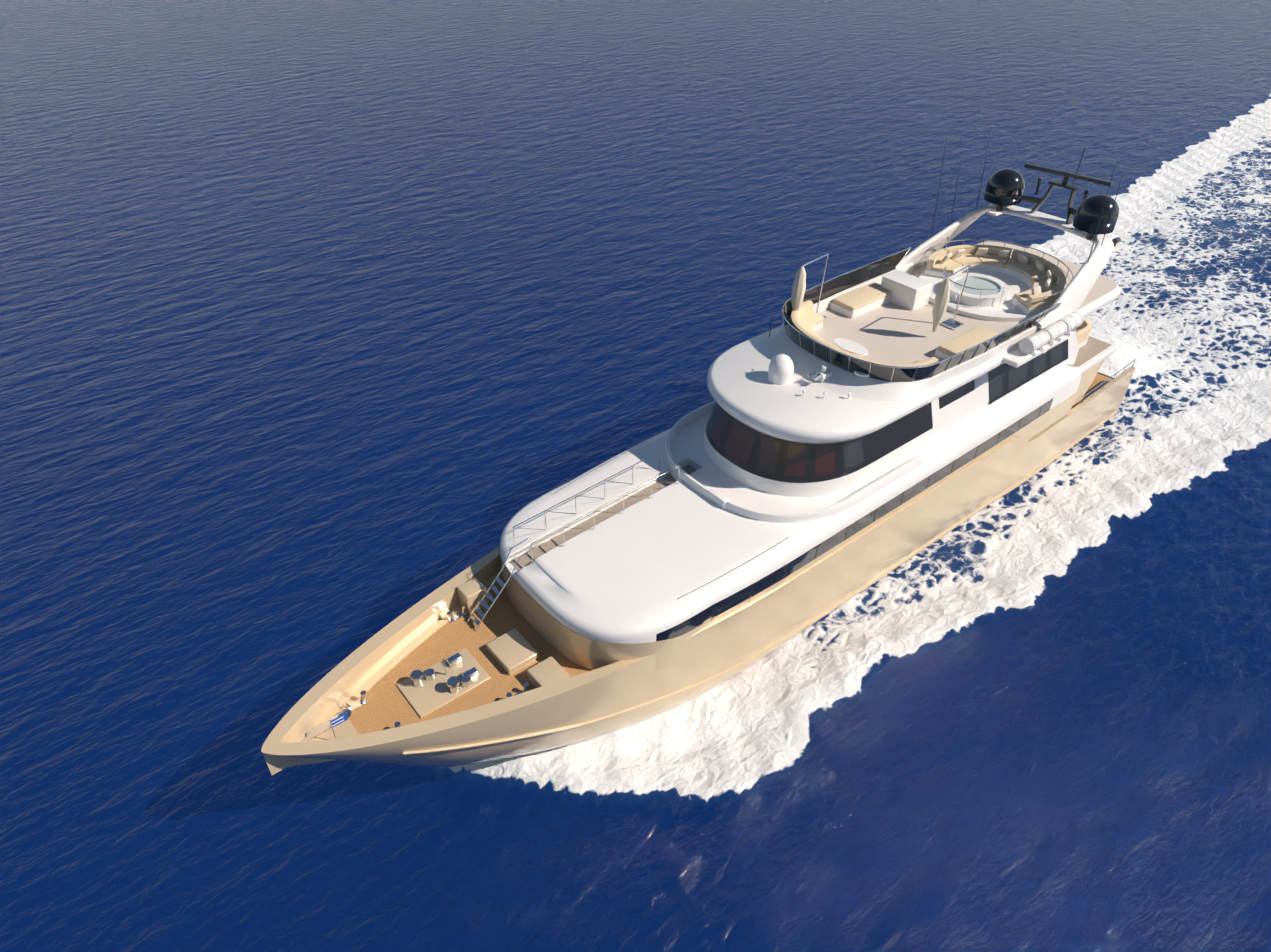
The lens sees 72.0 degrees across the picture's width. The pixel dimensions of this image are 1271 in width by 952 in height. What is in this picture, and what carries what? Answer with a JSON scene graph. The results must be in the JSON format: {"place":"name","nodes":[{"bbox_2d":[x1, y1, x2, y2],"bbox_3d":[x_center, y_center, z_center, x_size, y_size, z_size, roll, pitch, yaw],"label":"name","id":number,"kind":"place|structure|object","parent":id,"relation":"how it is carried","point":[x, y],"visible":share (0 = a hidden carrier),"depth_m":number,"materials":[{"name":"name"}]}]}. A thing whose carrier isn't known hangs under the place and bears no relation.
{"place":"outdoors","nodes":[
{"label":"outdoors","id":0,"kind":"place"},
{"bbox_2d":[0,0,1270,951],"bbox_3d":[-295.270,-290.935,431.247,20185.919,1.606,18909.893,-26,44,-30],"label":"sea","id":1,"kind":"structure","parent":0,"point":[333,333],"depth_m":45.86,"materials":[{"name":"liquid"}]},
{"bbox_2d":[261,366,1135,774],"bbox_3d":[6.537,2.136,38.862,44.990,6.399,9.000,-26,44,-30],"label":"hull","id":2,"kind":"object","parent":1,"relation":"in","point":[803,598],"visible":0.44,"depth_m":30.77,"materials":[{"name":"paint"}]},
{"bbox_2d":[276,570,502,767],"bbox_3d":[-5.911,6.464,29.531,12.600,0.280,7.879,-26,44,-30],"label":"fore deck margin","id":3,"kind":"object","parent":2,"relation":"on","point":[346,728],"visible":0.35,"depth_m":29.36,"materials":[{"name":"paint"}]},
{"bbox_2d":[349,577,590,734],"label":"foredeck floor","id":4,"kind":"structure","parent":2,"relation":"on","point":[387,706],"depth_m":29.70,"materials":[{"name":"brown wood"}]},
{"bbox_2d":[301,538,536,741],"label":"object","id":5,"kind":"object","parent":4,"relation":"on","point":[453,682],"visible":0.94,"depth_m":28.97,"materials":[{"name":"white metal"}]},
{"bbox_2d":[331,713,347,726],"bbox_3d":[-9.028,7.440,26.632,0.500,0.320,0.012,-26,44,-30],"label":"blue flag","id":6,"kind":"object","parent":5,"relation":"attached to","point":[344,716],"visible":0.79,"depth_m":26.64,"materials":[{"name":"blue fabric"}]},
{"bbox_2d":[397,578,570,717],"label":"fore deck lockers","id":7,"kind":"object","parent":4,"relation":"on","point":[512,651],"visible":0.92,"depth_m":29.43,"materials":[{"name":"paint"}]},
{"bbox_2d":[499,546,709,662],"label":"cabin front wall","id":8,"kind":"structure","parent":2,"relation":"on","point":[588,647],"depth_m":29.26,"materials":[{"name":"paint"}]},
{"bbox_2d":[403,411,1116,754],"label":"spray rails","id":9,"kind":"object","parent":2,"relation":"on","point":[729,669],"visible":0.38,"depth_m":32.65,"materials":[{"name":"paint"}]},
{"bbox_2d":[500,392,1076,670],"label":"side deck","id":10,"kind":"structure","parent":2,"relation":"on","point":[1026,433],"depth_m":31.96,"materials":[{"name":"paint"}]},
{"bbox_2d":[500,363,1081,643],"bbox_3d":[7.505,-1.165,37.362,28.500,1.880,8.800,-26,44,-30],"label":"lower superstructure","id":11,"kind":"object","parent":10,"relation":"on","point":[632,573],"depth_m":31.93,"materials":[{"name":"paint"}]},
{"bbox_2d":[509,464,695,570],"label":"walkway","id":12,"kind":"structure","parent":11,"relation":"on","point":[525,560],"depth_m":33.02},
{"bbox_2d":[513,440,788,597],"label":"coach roof rails","id":13,"kind":"object","parent":11,"relation":"on","point":[623,495],"visible":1,"depth_m":32.21,"materials":[{"name":"silver metal"}]},
{"bbox_2d":[665,400,922,522],"bbox_3d":[5.639,-0.891,35.681,8.300,0.740,8.360,-26,44,-30],"label":"curved coaming","id":14,"kind":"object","parent":11,"relation":"on","point":[870,489],"depth_m":33.37,"materials":[{"name":"white paint"}]},
{"bbox_2d":[708,488,728,508],"bbox_3d":[3.117,0.987,33.096,0.250,0.700,0.900,-26,44,-30],"label":"vent box","id":15,"kind":"object","parent":14,"relation":"attached to","point":[722,499],"visible":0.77,"depth_m":32.80,"materials":[{"name":"white paint"}]},
{"bbox_2d":[656,398,1052,640],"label":"house windows","id":16,"kind":"structure","parent":11,"relation":"on","point":[742,595],"depth_m":33.16,"materials":[{"name":"black glass"}]},
{"bbox_2d":[711,405,1042,622],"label":"house mullions","id":17,"kind":"object","parent":16,"relation":"attached to","point":[874,521],"visible":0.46,"depth_m":33.52,"materials":[{"name":"metal"}]},
{"bbox_2d":[1077,335,1117,373],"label":"deck slab","id":18,"kind":"structure","parent":11,"relation":"on","point":[1097,359],"depth_m":43.02,"materials":[{"name":"white paint"}]},
{"bbox_2d":[1073,336,1110,366],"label":"deck floor","id":19,"kind":"structure","parent":18,"relation":"on","point":[1091,348],"depth_m":43.36,"materials":[{"name":"beige wood"}]},
{"bbox_2d":[703,332,1078,496],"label":"superstructure wall","id":20,"kind":"structure","parent":19,"relation":"on","point":[959,411],"depth_m":35.14,"materials":[{"name":"white paint"}]},
{"bbox_2d":[708,402,834,476],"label":"panes","id":21,"kind":"object","parent":20,"relation":"on","point":[739,443],"visible":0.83,"depth_m":32.93,"materials":[{"name":"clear glass"}]},
{"bbox_2d":[807,371,821,380],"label":"horns","id":22,"kind":"object","parent":20,"relation":"on","point":[814,375],"visible":1,"depth_m":33.80},
{"bbox_2d":[706,339,1067,482],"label":"windows","id":23,"kind":"structure","parent":20,"relation":"attached to","point":[885,440],"depth_m":34.05,"materials":[{"name":"black glass"}]},
{"bbox_2d":[706,264,1120,443],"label":"upper deck roof","id":24,"kind":"structure","parent":20,"relation":"on","point":[757,399],"depth_m":33.18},
{"bbox_2d":[752,354,869,398],"bbox_3d":[6.763,-3.905,33.654,4.586,1.075,1.769,5,37,7],"label":"roof gear","id":25,"kind":"object","parent":24,"relation":"on","point":[780,369],"visible":0.85,"depth_m":33.81,"materials":[{"name":"white paint"}]},
{"bbox_2d":[767,263,1037,400],"bbox_3d":[11.083,-6.188,37.207,11.700,0.520,7.509,-26,44,-30],"label":"flybridge bulwark","id":26,"kind":"object","parent":24,"relation":"on","point":[838,380],"visible":0.52,"depth_m":34.54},
{"bbox_2d":[783,248,1059,381],"bbox_3d":[11.464,-6.848,37.096,10.720,0.710,7.740,-26,44,-30],"label":"windscreen","id":27,"kind":"object","parent":26,"relation":"on","point":[857,277],"visible":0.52,"depth_m":35.16,"materials":[{"name":"black glass"}]},
{"bbox_2d":[1003,330,1075,367],"bbox_3d":[17.106,-5.532,37.033,4.600,0.200,0.750,-26,44,-30],"label":"raft shelf","id":28,"kind":"object","parent":24,"relation":"attached to","point":[1018,357],"visible":0.44,"depth_m":36.20,"materials":[{"name":"white paint"}]},
{"bbox_2d":[1030,328,1076,355],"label":"life raft cradles","id":29,"kind":"object","parent":28,"relation":"on","point":[1051,343],"visible":0.33,"depth_m":36.88,"materials":[{"name":"silver metal"}]},
{"bbox_2d":[1019,312,1083,353],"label":"life raft canisters","id":30,"kind":"object","parent":29,"relation":"on","point":[1038,339],"visible":1,"depth_m":36.53,"materials":[{"name":"white paint"}]},
{"bbox_2d":[782,239,1072,381],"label":"sun deck rails","id":31,"kind":"object","parent":20,"relation":"on","point":[1015,326],"visible":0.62,"depth_m":36.91,"materials":[{"name":"silver metal"}]},
{"bbox_2d":[769,124,1122,336],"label":"antennas","id":32,"kind":"object","parent":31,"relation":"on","point":[976,208],"visible":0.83,"depth_m":39.52,"materials":[{"name":"grey metal"}]},
{"bbox_2d":[953,278,1000,294],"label":"spa water","id":33,"kind":"structure","parent":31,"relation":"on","point":[977,283],"depth_m":39.99,"materials":[{"name":"grey liquid"}]},
{"bbox_2d":[941,248,1052,294],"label":"seat back cushions","id":34,"kind":"object","parent":31,"relation":"on","point":[1004,254],"visible":0.98,"depth_m":41.48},
{"bbox_2d":[895,204,1125,353],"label":"radar arch","id":35,"kind":"structure","parent":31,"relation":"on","point":[1074,294],"depth_m":40.08,"materials":[{"name":"white paint"}]},
{"bbox_2d":[984,168,1118,234],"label":"satellite domes","id":36,"kind":"structure","parent":35,"relation":"on","point":[1005,187],"depth_m":39.00,"materials":[{"name":"black plastic"}]},
{"bbox_2d":[996,147,1120,246],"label":"mast","id":37,"kind":"object","parent":35,"relation":"on","point":[1071,210],"visible":0.85,"depth_m":40.50,"materials":[{"name":"grey metal"}]},
{"bbox_2d":[843,342,1062,468],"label":"side panes","id":38,"kind":"object","parent":20,"relation":"on","point":[853,453],"visible":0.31,"depth_m":38.23,"materials":[{"name":"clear glass"}]},
{"bbox_2d":[1079,339,1087,347],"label":"sofa base","id":39,"kind":"object","parent":19,"relation":"on","point":[1083,343],"visible":0.04,"depth_m":43.58,"materials":[{"name":"white plastic"}]},
{"bbox_2d":[1076,319,1091,343],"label":"aft sofa cushions","id":40,"kind":"object","parent":19,"relation":"on","point":[1084,330],"visible":0.08,"depth_m":43.31,"materials":[{"name":"beige fabric"}]},
{"bbox_2d":[1072,359,1104,405],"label":"aft wings","id":41,"kind":"object","parent":2,"relation":"on","point":[1087,377],"visible":0.14,"depth_m":43.44},
{"bbox_2d":[1071,373,1111,408],"bbox_3d":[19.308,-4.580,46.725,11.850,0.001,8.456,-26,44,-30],"label":"stairs","id":42,"kind":"structure","parent":2,"relation":"on","point":[1099,379],"depth_m":47.20,"materials":[{"name":"brown wood"}]},
{"bbox_2d":[1081,359,1135,403],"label":"aft rails","id":43,"kind":"object","parent":2,"relation":"on","point":[1108,379],"visible":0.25,"depth_m":44.72,"materials":[{"name":"silver metal"}]},
{"bbox_2d":[815,241,1116,363],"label":"upper deck floor","id":44,"kind":"structure","parent":0,"point":[891,332],"depth_m":37.94,"materials":[{"name":"beige wood"}]},
{"bbox_2d":[802,253,970,329],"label":"umbrella frames","id":45,"kind":"structure","parent":44,"relation":"on","point":[952,324],"depth_m":37.69,"materials":[{"name":"silver metal"}]},
{"bbox_2d":[791,266,950,331],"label":"closed parasols","id":46,"kind":"object","parent":45,"relation":"hanging from","point":[942,299],"visible":0.92,"depth_m":36.21,"materials":[{"name":"fabric"}]},
{"bbox_2d":[814,261,1052,359],"bbox_3d":[13.259,-7.475,38.439,14.595,1.000,6.900,-26,44,-30],"label":"deck furniture","id":47,"kind":"object","parent":44,"relation":"on","point":[910,292],"visible":0.4,"depth_m":39.17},
{"bbox_2d":[790,244,1065,366],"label":"seat cushions","id":48,"kind":"object","parent":47,"relation":"on","point":[805,319],"visible":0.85,"depth_m":39.16,"materials":[{"name":"beige fabric"}]}
]}

